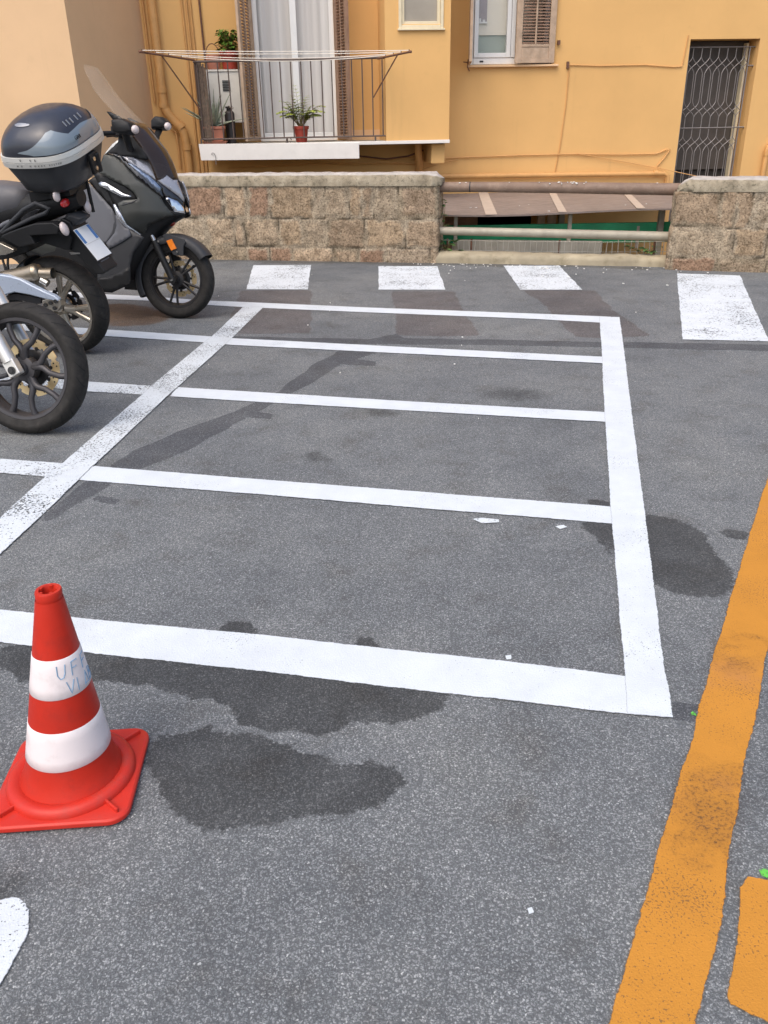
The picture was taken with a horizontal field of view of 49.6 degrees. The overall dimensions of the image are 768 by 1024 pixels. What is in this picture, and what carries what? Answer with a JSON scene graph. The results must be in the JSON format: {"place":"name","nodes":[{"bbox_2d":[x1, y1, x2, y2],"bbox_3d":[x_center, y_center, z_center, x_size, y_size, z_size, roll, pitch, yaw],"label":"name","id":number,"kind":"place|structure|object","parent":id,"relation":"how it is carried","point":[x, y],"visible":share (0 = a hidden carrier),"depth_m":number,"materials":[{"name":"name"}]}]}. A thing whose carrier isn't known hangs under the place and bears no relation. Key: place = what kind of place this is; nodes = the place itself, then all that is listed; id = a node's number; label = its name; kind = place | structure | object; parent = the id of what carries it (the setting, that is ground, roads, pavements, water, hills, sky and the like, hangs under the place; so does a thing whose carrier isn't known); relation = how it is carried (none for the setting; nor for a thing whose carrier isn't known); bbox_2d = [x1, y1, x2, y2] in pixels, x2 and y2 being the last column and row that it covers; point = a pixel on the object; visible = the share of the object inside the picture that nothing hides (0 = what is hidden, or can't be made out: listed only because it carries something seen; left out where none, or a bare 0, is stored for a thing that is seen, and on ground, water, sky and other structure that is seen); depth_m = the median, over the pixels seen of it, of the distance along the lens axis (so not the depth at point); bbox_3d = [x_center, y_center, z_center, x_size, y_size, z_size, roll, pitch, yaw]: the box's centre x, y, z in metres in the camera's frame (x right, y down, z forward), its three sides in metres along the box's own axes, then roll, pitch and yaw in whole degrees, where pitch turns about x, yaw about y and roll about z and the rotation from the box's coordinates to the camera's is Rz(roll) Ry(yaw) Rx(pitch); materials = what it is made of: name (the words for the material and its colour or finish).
{"place":"outdoors","nodes":[
{"label":"outdoors","id":0,"kind":"place"},
{"bbox_2d":[0,262,767,1023],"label":"road","id":1,"kind":"structure","parent":0,"point":[460,860],"depth_m":2.59,"materials":[{"name":"grey asphalt"}]},
{"bbox_2d":[0,897,28,982],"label":"white marking","id":2,"kind":"object","parent":1,"relation":"on","point":[9,924],"visible":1,"depth_m":1.66,"materials":[{"name":"paint"}]},
{"bbox_2d":[0,860,55,915],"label":"oil stain","id":3,"kind":"object","parent":1,"relation":"on","point":[29,884],"visible":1,"depth_m":1.76,"materials":[{"name":"concrete"}]},
{"bbox_2d":[0,459,82,478],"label":"parking line","id":4,"kind":"object","parent":1,"relation":"on","point":[22,465],"visible":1,"depth_m":3.90,"materials":[{"name":"white paint"}]},
{"bbox_2d":[0,286,88,432],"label":"motorcycle","id":5,"kind":"object","parent":1,"relation":"on","point":[23,358],"visible":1,"depth_m":4.20,"materials":[{"name":"rubber"}]},
{"bbox_2d":[0,180,116,350],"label":"motorcycle","id":6,"kind":"object","parent":1,"relation":"on","point":[27,224],"visible":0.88,"depth_m":5.41,"materials":[{"name":"metal"}]},
{"bbox_2d":[0,102,103,192],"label":"top case","id":7,"kind":"object","parent":6,"relation":"on","point":[51,147],"visible":1,"depth_m":4.94,"materials":[{"name":"black plastic"}]},
{"bbox_2d":[0,583,148,832],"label":"traffic cone","id":8,"kind":"object","parent":1,"relation":"on","point":[77,762],"visible":1,"depth_m":1.90,"materials":[{"name":"red plastic"}]},
{"bbox_2d":[0,377,177,395],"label":"parking line","id":9,"kind":"object","parent":1,"relation":"on","point":[94,387],"visible":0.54,"depth_m":5.05,"materials":[{"name":"white paint"}]},
{"bbox_2d":[87,495,125,506],"bbox_3d":[-1.184,-0.051,3.548,0.160,0.002,0.082,10,27,22],"label":"tar patch","id":10,"kind":"object","parent":1,"relation":"on","point":[107,500],"visible":1,"depth_m":3.54,"materials":[{"name":"grey asphalt"}]},
{"bbox_2d":[2,112,214,317],"bbox_3d":[-2.404,-2.540,6.697,2.120,1.875,0.956,4,18,10],"label":"scooter","id":11,"kind":"object","parent":1,"relation":"on","point":[140,197],"visible":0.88,"depth_m":6.52,"materials":[{"name":"plastic"}]},
{"bbox_2d":[0,306,263,552],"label":"parking line","id":12,"kind":"object","parent":1,"relation":"on","point":[64,480],"visible":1,"depth_m":4.16,"materials":[{"name":"white paint"}]},
{"bbox_2d":[108,302,174,327],"bbox_3d":[-2.125,-1.677,7.031,0.660,0.002,1.145,-12,28,-23],"label":"rust stain","id":13,"kind":"object","parent":1,"relation":"on","point":[127,315],"visible":0.73,"depth_m":6.92,"materials":[{"name":"concrete"}]},
{"bbox_2d":[36,345,395,523],"bbox_3d":[-0.702,-0.569,4.629,0.449,0.002,3.167,11,28,23],"label":"tar patch","id":14,"kind":"object","parent":1,"relation":"on","point":[174,445],"visible":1,"depth_m":4.23,"materials":[{"name":"grey asphalt"}]},
{"bbox_2d":[0,643,459,741],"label":"wet stain","id":15,"kind":"object","parent":1,"relation":"on","point":[298,707],"visible":0.84,"depth_m":2.32,"materials":[{"name":"liquid"}]},
{"bbox_2d":[208,618,265,642],"bbox_3d":[-0.465,0.374,2.621,0.208,0.003,0.146,-1,25,0],"label":"wet stain","id":16,"kind":"object","parent":1,"relation":"on","point":[248,625],"visible":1,"depth_m":2.64,"materials":[{"name":"concrete"}]},
{"bbox_2d":[242,411,275,419],"bbox_3d":[-0.686,-0.527,4.538,0.194,0.003,0.143,2,25,6],"label":"tar patch","id":17,"kind":"object","parent":1,"relation":"on","point":[259,415],"visible":1,"depth_m":4.53,"materials":[{"name":"grey asphalt"}]},
{"bbox_2d":[221,290,314,334],"bbox_3d":[-0.952,-1.726,7.090,0.730,0.002,1.893,-3,25,-4],"label":"faded crosswalk stripe","id":18,"kind":"object","parent":1,"relation":"on","point":[269,321],"visible":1,"depth_m":6.88,"materials":[{"name":"grey concrete"}]},
{"bbox_2d":[139,720,414,840],"bbox_3d":[-0.277,0.642,2.046,0.706,0.002,0.415,-1,25,0],"label":"wet stain","id":19,"kind":"object","parent":1,"relation":"on","point":[203,780],"visible":0.98,"depth_m":2.01,"materials":[{"name":"liquid"}]},
{"bbox_2d":[247,265,310,288],"bbox_3d":[-1.078,-2.431,8.581,0.658,0.001,1.592,-3,25,-3],"label":"crossing stripe","id":20,"kind":"object","parent":1,"relation":"on","point":[280,282],"visible":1,"depth_m":8.54,"materials":[{"name":"white paint"}]},
{"bbox_2d":[5,324,601,362],"bbox_3d":[-1.668,-1.329,6.268,6.571,0.001,0.294,7,26,16],"label":"parking line","id":21,"kind":"object","parent":1,"relation":"on","point":[355,347],"visible":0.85,"depth_m":5.84,"materials":[{"name":"white paint"}]},
{"bbox_2d":[293,447,340,467],"bbox_3d":[-0.311,-0.247,3.929,0.178,0.003,0.309,-19,31,-33],"label":"oil stain","id":22,"kind":"object","parent":1,"relation":"on","point":[315,456],"visible":1,"depth_m":3.94,"materials":[{"name":"concrete"}]},
{"bbox_2d":[0,609,641,714],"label":"parking line","id":23,"kind":"object","parent":1,"relation":"on","point":[565,687],"visible":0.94,"depth_m":2.45,"materials":[{"name":"white paint"}]},
{"bbox_2d":[50,291,606,321],"bbox_3d":[-1.932,-1.940,7.573,7.792,0.001,0.375,7,26,17],"label":"parking line","id":24,"kind":"object","parent":1,"relation":"on","point":[424,312],"visible":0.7,"depth_m":6.94,"materials":[{"name":"white paint"}]},
{"bbox_2d":[76,466,611,523],"bbox_3d":[-0.229,-0.084,3.574,2.406,0.001,0.181,5,26,12],"label":"parking line","id":25,"kind":"object","parent":1,"relation":"on","point":[529,508],"visible":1,"depth_m":3.55,"materials":[{"name":"white paint"}]},
{"bbox_2d":[348,632,389,648],"bbox_3d":[-0.058,0.404,2.540,0.125,0.003,0.140,-10,27,-17],"label":"wet stain","id":26,"kind":"object","parent":1,"relation":"on","point":[375,639],"visible":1,"depth_m":2.56,"materials":[{"name":"concrete"}]},
{"bbox_2d":[168,387,604,421],"bbox_3d":[-0.045,-0.609,4.679,2.595,0.001,0.197,5,26,13],"label":"parking line","id":27,"kind":"object","parent":1,"relation":"on","point":[373,403],"visible":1,"depth_m":4.66,"materials":[{"name":"white paint"}]},
{"bbox_2d":[359,408,413,419],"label":"oil stain","id":28,"kind":"object","parent":1,"relation":"on","point":[377,414],"visible":1,"depth_m":4.53,"materials":[{"name":"concrete"}]},
{"bbox_2d":[378,266,444,289],"bbox_3d":[0.262,-2.377,8.413,0.659,0.001,1.458,-1,25,0],"label":"crossing stripe","id":29,"kind":"object","parent":1,"relation":"on","point":[423,276],"visible":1,"depth_m":8.34,"materials":[{"name":"white paint"}]},
{"bbox_2d":[167,259,686,270],"bbox_3d":[0.285,-2.729,9.165,6.000,0.004,0.314,5,26,12],"label":"dirt strip","id":30,"kind":"object","parent":1,"relation":"on","point":[637,268],"visible":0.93,"depth_m":9.12,"materials":[{"name":"brown soil"}]},
{"bbox_2d":[389,291,481,336],"bbox_3d":[0.384,-1.670,6.919,0.665,0.002,1.836,-1,25,0],"label":"faded crosswalk stripe","id":31,"kind":"object","parent":1,"relation":"on","point":[415,325],"visible":1,"depth_m":6.68,"materials":[{"name":"grey concrete"}]},
{"bbox_2d":[208,263,722,418],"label":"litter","id":32,"kind":"object","parent":1,"relation":"on","point":[512,265],"visible":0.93,"depth_m":8.73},
{"bbox_2d":[474,518,498,522],"bbox_3d":[0.403,0.033,3.301,0.114,0.001,0.058,-1,25,0],"label":"paint spot","id":33,"kind":"object","parent":1,"relation":"on","point":[485,520],"visible":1,"depth_m":3.30,"materials":[{"name":"white paint"}]},
{"bbox_2d":[225,334,767,351],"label":"tar seam","id":34,"kind":"object","parent":1,"relation":"on","point":[394,339],"visible":1,"depth_m":5.89,"materials":[{"name":"asphalt"}]},
{"bbox_2d":[466,383,561,407],"bbox_3d":[0.748,-0.676,4.797,0.547,0.003,0.467,-1,25,0],"label":"oil stain","id":35,"kind":"object","parent":1,"relation":"on","point":[531,395],"visible":1,"depth_m":4.78,"materials":[{"name":"concrete"}]},
{"bbox_2d":[527,907,533,913],"bbox_3d":[0.295,0.802,1.675,0.018,0.001,0.021,-5,26,-9],"label":"paint spot","id":36,"kind":"object","parent":1,"relation":"on","point":[530,910],"visible":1,"depth_m":1.68,"materials":[{"name":"white paint"}]},
{"bbox_2d":[504,266,581,289],"bbox_3d":[1.569,-2.349,8.304,0.644,0.001,1.462,-1,25,0],"label":"crossing stripe","id":37,"kind":"object","parent":1,"relation":"on","point":[545,282],"visible":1,"depth_m":8.21,"materials":[{"name":"white paint"}]},
{"bbox_2d":[520,290,652,338],"bbox_3d":[1.614,-1.648,6.826,0.695,0.002,1.919,-1,25,0],"label":"faded crosswalk stripe","id":38,"kind":"object","parent":1,"relation":"on","point":[579,302],"visible":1,"depth_m":6.86,"materials":[{"name":"grey concrete"}]},
{"bbox_2d":[578,497,610,506],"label":"wet stain","id":39,"kind":"object","parent":1,"relation":"on","point":[596,501],"visible":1,"depth_m":3.45,"materials":[{"name":"concrete"}]},
{"bbox_2d":[568,519,623,563],"bbox_3d":[0.835,0.103,3.145,0.214,0.002,0.388,-1,25,0],"label":"wet stain","id":40,"kind":"object","parent":1,"relation":"on","point":[598,536],"visible":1,"depth_m":3.17,"materials":[{"name":"concrete"}]},
{"bbox_2d":[600,317,672,716],"bbox_3d":[1.246,-0.503,4.400,0.170,0.001,4.992,5,26,12],"label":"parking line","id":41,"kind":"object","parent":1,"relation":"on","point":[646,682],"visible":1,"depth_m":3.06,"materials":[{"name":"white paint"}]},
{"bbox_2d":[667,700,698,725],"bbox_3d":[0.810,0.536,2.228,0.094,0.002,0.112,8,27,17],"label":"tar patch","id":42,"kind":"object","parent":1,"relation":"on","point":[681,712],"visible":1,"depth_m":2.23,"materials":[{"name":"grey asphalt"}]},
{"bbox_2d":[627,511,739,602],"bbox_3d":[1.087,0.149,3.038,0.384,0.002,0.696,4,26,11],"label":"wet stain","id":43,"kind":"object","parent":1,"relation":"on","point":[692,562],"visible":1,"depth_m":2.97,"materials":[{"name":"liquid"}]},
{"bbox_2d":[609,479,767,1023],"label":"yellow line","id":44,"kind":"object","parent":1,"relation":"on","point":[669,959],"visible":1,"depth_m":1.85,"materials":[{"name":"orange paint"}]},
{"bbox_2d":[686,779,726,842],"bbox_3d":[0.740,0.685,1.908,0.243,0.008,0.442,10,28,23],"label":"grime patch","id":45,"kind":"object","parent":1,"relation":"on","point":[710,819],"visible":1,"depth_m":1.89,"materials":[{"name":"brown"}]},
{"bbox_2d":[677,273,767,340],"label":"crossing stripe","id":46,"kind":"object","parent":1,"relation":"on","point":[711,298],"visible":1,"depth_m":6.77,"materials":[{"name":"white paint"}]},
{"bbox_2d":[714,526,749,543],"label":"wet stain","id":47,"kind":"object","parent":1,"relation":"on","point":[733,534],"visible":1,"depth_m":3.16,"materials":[{"name":"concrete"}]},
{"bbox_2d":[727,877,767,1021],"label":"road marking","id":48,"kind":"structure","parent":1,"relation":"on","point":[748,989],"depth_m":1.58,"materials":[{"name":"orange paint"}]},
{"bbox_2d":[759,869,767,877],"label":"green mark","id":49,"kind":"object","parent":1,"relation":"on","point":[763,871],"visible":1,"depth_m":1.75,"materials":[{"name":"paint"}]},
{"label":"ground","id":50,"kind":"structure","parent":0,"visible":0},
{"bbox_2d":[166,171,444,262],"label":"stone wall","id":51,"kind":"structure","parent":50,"relation":"on","point":[393,217],"depth_m":9.26,"materials":[{"name":"stone"}]},
{"bbox_2d":[441,199,447,226],"bbox_3d":[0.673,-3.299,9.256,0.096,0.346,0.134,18,32,35],"label":"creeper","id":52,"kind":"object","parent":51,"relation":"attached to","point":[443,205],"visible":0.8,"depth_m":9.24,"materials":[{"name":"green plant"}]},
{"bbox_2d":[439,227,668,240],"bbox_3d":[1.813,-2.993,8.957,2.561,0.131,0.098,4,26,11],"label":"handrail pipe","id":53,"kind":"object","parent":51,"relation":"attached to","point":[585,234],"visible":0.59,"depth_m":8.91,"materials":[{"name":"beige metal"}]},
{"bbox_2d":[440,182,681,194],"bbox_3d":[1.806,-3.407,8.762,2.561,0.140,0.120,4,26,11],"label":"handrail pipe","id":54,"kind":"object","parent":51,"relation":"attached to","point":[599,188],"visible":0.98,"depth_m":8.70,"materials":[{"name":"brown"}]},
{"bbox_2d":[0,0,767,263],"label":"apartment building","id":55,"kind":"structure","parent":50,"relation":"on","point":[648,91],"depth_m":10.87,"materials":[{"name":"orange paint"}]},
{"bbox_2d":[196,63,212,142],"bbox_3d":[-2.218,-5.114,10.392,0.120,0.900,0.720,-3,25,-5],"label":"reed screen","id":56,"kind":"object","parent":55,"relation":"attached to","point":[205,100],"visible":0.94,"depth_m":10.09,"materials":[{"name":"brown wicker"}]},
{"bbox_2d":[182,76,247,143],"bbox_3d":[-2.151,-4.957,10.263,0.611,0.763,0.727,18,31,35],"label":"aloe plant","id":57,"kind":"object","parent":55,"relation":"on","point":[217,126],"visible":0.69,"depth_m":10.24,"materials":[{"name":"green plant"}]},
{"bbox_2d":[206,69,243,122],"bbox_3d":[-2.018,-5.295,10.607,0.420,0.600,0.269,-3,25,-5],"label":"meter cabinet","id":58,"kind":"object","parent":55,"relation":"attached to","point":[224,86],"visible":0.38,"depth_m":10.47,"materials":[{"name":"white metal"}]},
{"bbox_2d":[205,43,219,69],"bbox_3d":[-2.136,-5.682,10.377,0.186,0.290,0.176,-3,25,-5],"label":"hanging pot","id":59,"kind":"object","parent":58,"relation":"on","point":[211,66],"visible":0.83,"depth_m":10.35,"materials":[{"name":"ceramic"}]},
{"bbox_2d":[215,29,237,68],"bbox_3d":[-1.952,-5.769,10.380,0.324,0.435,0.325,-3,25,-5],"label":"basil plant","id":60,"kind":"object","parent":58,"relation":"on","point":[221,34],"visible":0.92,"depth_m":10.33,"materials":[{"name":"green plant"}]},
{"bbox_2d":[225,106,236,142],"bbox_3d":[-1.935,-4.873,10.469,0.124,0.429,0.146,-3,25,-5],"label":"canister","id":61,"kind":"object","parent":55,"relation":"on","point":[229,129],"visible":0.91,"depth_m":10.44,"materials":[{"name":"metal"}]},
{"bbox_2d":[138,49,411,109],"bbox_3d":[-1.234,-5.090,9.781,3.088,0.614,0.524,-3,25,-5],"label":"clothes airer","id":62,"kind":"object","parent":55,"relation":"attached to","point":[189,59],"visible":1,"depth_m":9.65,"materials":[{"name":"metal"}]},
{"bbox_2d":[251,0,337,141],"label":"balcony door","id":63,"kind":"structure","parent":55,"relation":"in","point":[278,25],"depth_m":10.76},
{"bbox_2d":[276,85,325,141],"bbox_3d":[-1.025,-4.932,10.310,0.621,0.638,0.416,-3,25,-5],"label":"palm plant","id":64,"kind":"object","parent":55,"relation":"on","point":[298,129],"visible":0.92,"depth_m":10.31,"materials":[{"name":"green plant"}]},
{"bbox_2d":[397,0,444,30],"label":"small window","id":65,"kind":"structure","parent":55,"relation":"in","point":[409,11],"depth_m":9.90,"materials":[{"name":"beige glass"}]},
{"bbox_2d":[468,0,558,67],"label":"window","id":66,"kind":"structure","parent":55,"relation":"in","point":[494,21],"depth_m":10.86,"materials":[{"name":"white glass"}]},
{"bbox_2d":[668,41,748,221],"bbox_3d":[4.536,-5.344,11.853,0.960,2.380,0.200,-3,25,-5],"label":"door","id":67,"kind":"structure","parent":55,"relation":"in","point":[697,51],"depth_m":11.70,"materials":[{"name":"grey metal"}]},
{"bbox_2d":[456,239,602,253],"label":"terrace parapet","id":68,"kind":"structure","parent":50,"relation":"on","point":[577,246],"depth_m":9.57,"materials":[{"name":"grey concrete"}]},
{"bbox_2d":[436,250,665,266],"bbox_3d":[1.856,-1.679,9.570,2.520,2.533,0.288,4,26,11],"label":"kerb","id":69,"kind":"structure","parent":50,"relation":"on","point":[540,258],"depth_m":8.97,"materials":[{"name":"concrete"}]},
{"bbox_2d":[439,239,463,250],"bbox_3d":[0.701,-2.971,9.280,0.433,0.173,0.203,-1,25,0],"label":"weed","id":70,"kind":"object","parent":69,"relation":"on","point":[448,245],"visible":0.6,"depth_m":9.27,"materials":[{"name":"green plant"}]},
{"bbox_2d":[442,238,666,254],"bbox_3d":[1.864,-2.707,9.260,2.469,0.632,0.030,4,26,11],"label":"wire fence","id":71,"kind":"object","parent":69,"relation":"on","point":[553,251],"visible":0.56,"depth_m":9.15,"materials":[{"name":"metal"}]},
{"bbox_2d":[624,245,662,253],"bbox_3d":[2.800,-2.797,8.936,0.440,0.124,0.234,-1,25,0],"label":"weed","id":72,"kind":"object","parent":69,"relation":"on","point":[645,250],"visible":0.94,"depth_m":8.92,"materials":[{"name":"green plant"}]},
{"bbox_2d":[443,192,672,254],"bbox_3d":[2.130,-2.586,10.988,3.851,2.930,3.132,-1,25,0],"label":"canopy","id":73,"kind":"object","parent":50,"relation":"on","point":[487,204],"visible":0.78,"depth_m":9.99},
{"bbox_2d":[443,222,670,247],"bbox_3d":[2.072,-3.275,9.771,3.100,0.297,0.128,4,26,11],"label":"tarpaulin screen","id":74,"kind":"object","parent":73,"relation":"attached to","point":[634,226],"visible":0.35,"depth_m":9.68,"materials":[{"name":"green fabric"}]},
{"bbox_2d":[665,176,767,272],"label":"stone wall","id":75,"kind":"structure","parent":50,"relation":"on","point":[718,223],"depth_m":8.27,"materials":[{"name":"stone"}]}
]}

